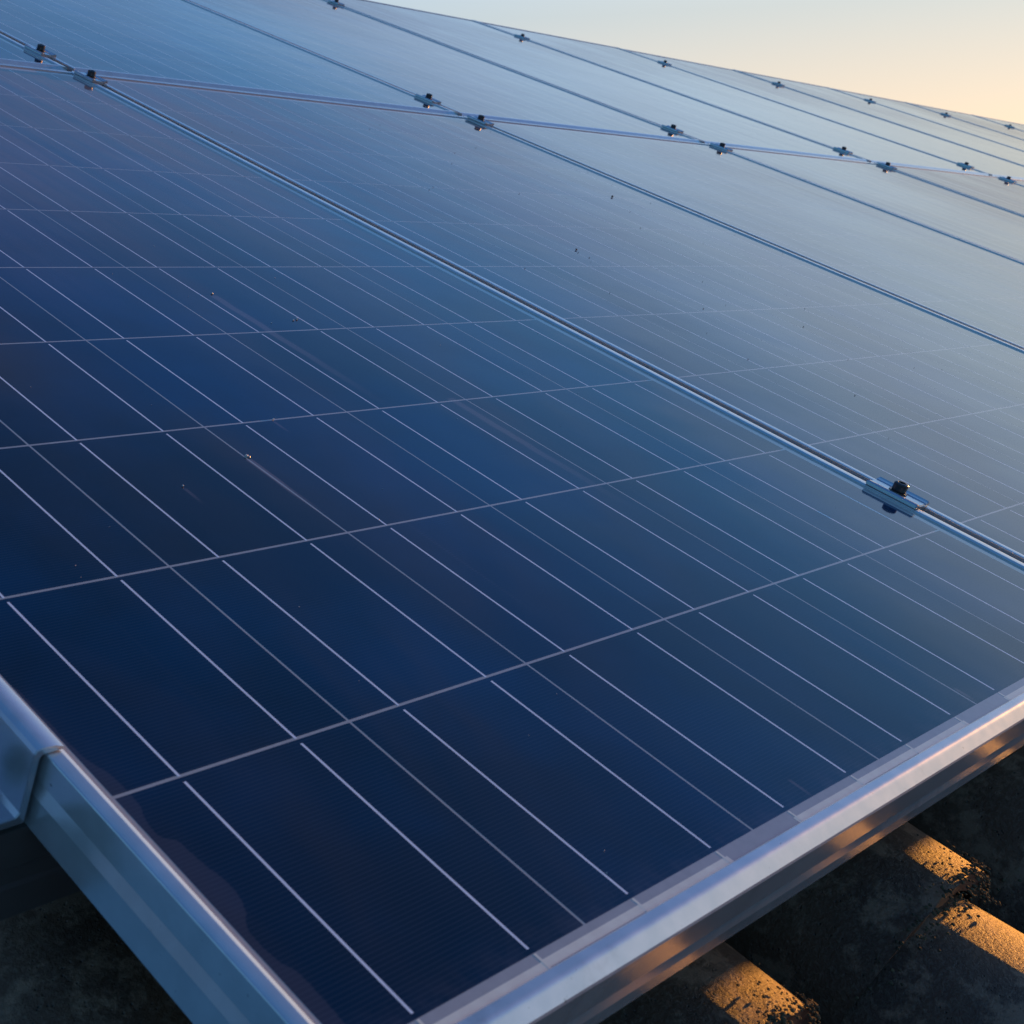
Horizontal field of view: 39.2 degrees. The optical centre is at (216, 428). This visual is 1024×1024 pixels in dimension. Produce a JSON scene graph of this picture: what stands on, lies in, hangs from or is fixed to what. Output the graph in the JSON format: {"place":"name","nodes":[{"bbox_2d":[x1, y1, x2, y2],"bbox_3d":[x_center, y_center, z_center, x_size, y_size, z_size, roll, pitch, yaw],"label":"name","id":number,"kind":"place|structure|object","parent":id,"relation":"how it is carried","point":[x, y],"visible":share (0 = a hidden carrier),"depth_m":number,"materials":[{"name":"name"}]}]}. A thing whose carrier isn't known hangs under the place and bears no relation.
{"place":"outdoors","nodes":[
{"label":"outdoors","id":0,"kind":"place"},
{"bbox_2d":[369,0,1023,123],"label":"sky","id":1,"kind":"structure","parent":0,"point":[962,56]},
{"label":"ground","id":2,"kind":"structure","parent":0,"visible":0},
{"bbox_2d":[0,745,1023,1023],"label":"house","id":3,"kind":"structure","parent":2,"relation":"on","point":[70,959],"depth_m":0.93,"materials":[{"name":"concrete"}]},
{"bbox_2d":[0,33,66,70],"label":"solar panel","id":4,"kind":"object","parent":3,"relation":"attached to","point":[12,52],"visible":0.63,"depth_m":2.22,"materials":[{"name":"blue glass"}]},
{"bbox_2d":[24,44,55,58],"bbox_3d":[-0.293,-0.616,2.284,0.031,0.037,0.051,-7,31,-42],"label":"clamp","id":5,"kind":"object","parent":4,"relation":"attached to","point":[40,49],"visible":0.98,"depth_m":2.27,"materials":[{"name":"metal"}]},
{"bbox_2d":[0,821,81,920],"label":"mounting rail","id":6,"kind":"object","parent":3,"relation":"attached to","point":[33,874],"depth_m":0.68,"materials":[{"name":"metal"}]},
{"bbox_2d":[0,677,63,829],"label":"end clamp","id":7,"kind":"object","parent":6,"relation":"attached to","point":[28,739],"visible":1,"depth_m":0.65,"materials":[{"name":"metal"}]},
{"bbox_2d":[0,64,1023,1023],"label":"solar panel","id":8,"kind":"object","parent":6,"relation":"attached to","point":[484,678],"visible":1,"depth_m":0.89,"materials":[{"name":"blue glass"}]},
{"bbox_2d":[74,69,107,85],"bbox_3d":[-0.201,-0.548,2.188,0.031,0.037,0.051,-7,32,-43],"label":"clamp","id":9,"kind":"object","parent":8,"relation":"attached to","point":[90,75],"visible":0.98,"depth_m":2.18,"materials":[{"name":"metal"}]},
{"bbox_2d":[30,244,850,872],"bbox_3d":[-0.090,-0.160,1.355,0.931,0.004,1.580,-6,31,-42],"label":"grit","id":10,"kind":"object","parent":8,"relation":"on","point":[382,488],"visible":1,"depth_m":1.02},
{"bbox_2d":[97,75,1023,562],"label":"solar panel","id":11,"kind":"object","parent":6,"relation":"attached to","point":[859,379],"visible":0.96,"depth_m":1.91,"materials":[{"name":"blue glass"}]},
{"bbox_2d":[484,119,1023,349],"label":"solar panel","id":12,"kind":"object","parent":6,"relation":"attached to","point":[967,283],"visible":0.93,"depth_m":2.78,"materials":[{"name":"blue glass"}]},
{"bbox_2d":[467,115,493,126],"bbox_3d":[0.542,-0.629,2.856,0.031,0.037,0.051,-7,32,-43],"label":"clamp","id":13,"kind":"object","parent":12,"relation":"attached to","point":[479,118],"visible":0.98,"depth_m":2.85,"materials":[{"name":"metal"}]},
{"bbox_2d":[710,142,732,151],"bbox_3d":[1.284,-0.709,3.524,0.031,0.037,0.051,-7,31,-42],"label":"clamp","id":14,"kind":"object","parent":12,"relation":"attached to","point":[721,145],"visible":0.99,"depth_m":3.51,"materials":[{"name":"metal"}]},
{"bbox_2d":[725,146,1023,261],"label":"solar panel","id":15,"kind":"object","parent":6,"relation":"attached to","point":[992,227],"visible":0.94,"depth_m":3.59,"materials":[{"name":"blue glass"}]},
{"bbox_2d":[866,477,928,510],"bbox_3d":[0.645,0.068,1.316,0.031,0.037,0.051,-6,31,-42],"label":"clamp","id":16,"kind":"object","parent":6,"relation":"attached to","point":[898,490],"visible":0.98,"depth_m":1.31,"materials":[{"name":"metal"}]},
{"bbox_2d":[876,162,1023,214],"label":"solar panel","id":17,"kind":"object","parent":6,"relation":"attached to","point":[1001,192],"visible":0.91,"depth_m":4.32,"materials":[{"name":"blue glass"}]},
{"bbox_2d":[877,162,896,169],"bbox_3d":[2.029,-0.788,4.189,0.031,0.037,0.051,-5,31,-41],"label":"clamp","id":18,"kind":"object","parent":17,"relation":"attached to","point":[887,164],"visible":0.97,"depth_m":4.18,"materials":[{"name":"metal"}]},
{"bbox_2d":[999,176,1016,182],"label":"clamp","id":19,"kind":"object","parent":17,"relation":"attached to","point":[1008,178],"visible":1,"depth_m":4.84,"materials":[{"name":"metal"}]},
{"bbox_2d":[997,176,1023,184],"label":"solar panel","id":20,"kind":"object","parent":6,"relation":"attached to","point":[1019,181],"visible":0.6,"depth_m":4.95,"materials":[{"name":"blue glass"}]},
{"bbox_2d":[0,0,457,115],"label":"solar panel","id":21,"kind":"object","parent":3,"relation":"attached to","point":[184,42],"visible":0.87,"depth_m":2.75,"materials":[{"name":"blue glass"}]},
{"bbox_2d":[415,93,440,103],"bbox_3d":[0.450,-0.696,2.951,0.031,0.037,0.051,-6,31,-42],"label":"clamp","id":22,"kind":"object","parent":21,"relation":"attached to","point":[428,97],"visible":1,"depth_m":2.94,"materials":[{"name":"metal"}]},
{"bbox_2d":[188,0,701,142],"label":"solar panel","id":23,"kind":"object","parent":3,"relation":"attached to","point":[460,83],"visible":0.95,"depth_m":3.53,"materials":[{"name":"blue glass"}]},
{"bbox_2d":[662,124,683,132],"bbox_3d":[1.191,-0.777,3.619,0.031,0.037,0.051,-6,31,-42],"label":"clamp","id":24,"kind":"object","parent":23,"relation":"attached to","point":[673,127],"visible":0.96,"depth_m":3.61,"materials":[{"name":"metal"}]},
{"bbox_2d":[332,0,868,161],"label":"solar panel","id":25,"kind":"object","parent":3,"relation":"attached to","point":[704,122],"visible":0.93,"depth_m":4.30,"materials":[{"name":"blue glass"}]},
{"bbox_2d":[327,0,344,5],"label":"clamp","id":26,"kind":"object","parent":25,"relation":"attached to","point":[337,2],"visible":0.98,"depth_m":4.44,"materials":[{"name":"metal"}]},
{"bbox_2d":[834,146,852,153],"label":"clamp","id":27,"kind":"object","parent":25,"relation":"attached to","point":[843,148],"visible":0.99,"depth_m":4.27,"materials":[{"name":"metal"}]},
{"bbox_2d":[474,20,990,175],"bbox_3d":[1.854,-1.208,5.087,0.988,0.043,1.642,-6,31,-42],"label":"solar panel","id":28,"kind":"object","parent":3,"relation":"attached to","point":[871,148],"visible":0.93,"depth_m":5.00,"materials":[{"name":"blue glass"}]},
{"bbox_2d":[515,34,529,39],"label":"clamp","id":29,"kind":"object","parent":28,"relation":"attached to","point":[522,36],"visible":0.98,"depth_m":5.11,"materials":[{"name":"metal"}]},
{"bbox_2d":[958,162,973,167],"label":"clamp","id":30,"kind":"object","parent":28,"relation":"attached to","point":[966,164],"visible":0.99,"depth_m":4.94,"materials":[{"name":"metal"}]},
{"bbox_2d":[624,49,1023,179],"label":"solar panel","id":31,"kind":"object","parent":3,"relation":"attached to","point":[992,165],"visible":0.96,"depth_m":5.72,"materials":[{"name":"blue glass"}]},
{"bbox_2d":[701,828,1021,1023],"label":"moss","id":32,"kind":"object","parent":3,"relation":"on","point":[773,1016],"visible":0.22,"depth_m":0.94,"materials":[{"name":"plant"}]},
{"bbox_2d":[733,69,1023,165],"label":"solar panel","id":33,"kind":"object","parent":3,"relation":"attached to","point":[975,142],"visible":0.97,"depth_m":6.51,"materials":[{"name":"blue glass"}]},
{"bbox_2d":[832,88,1023,150],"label":"solar panel","id":34,"kind":"object","parent":3,"relation":"attached to","point":[970,128],"visible":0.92,"depth_m":7.31,"materials":[{"name":"blue glass"}]},
{"bbox_2d":[907,102,1023,139],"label":"solar panel","id":35,"kind":"object","parent":3,"relation":"attached to","point":[995,126],"visible":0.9,"depth_m":8.07,"materials":[{"name":"blue glass"}]},
{"bbox_2d":[975,115,1023,130],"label":"solar panel","id":36,"kind":"object","parent":3,"relation":"attached to","point":[1018,126],"visible":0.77,"depth_m":8.75,"materials":[{"name":"blue glass"}]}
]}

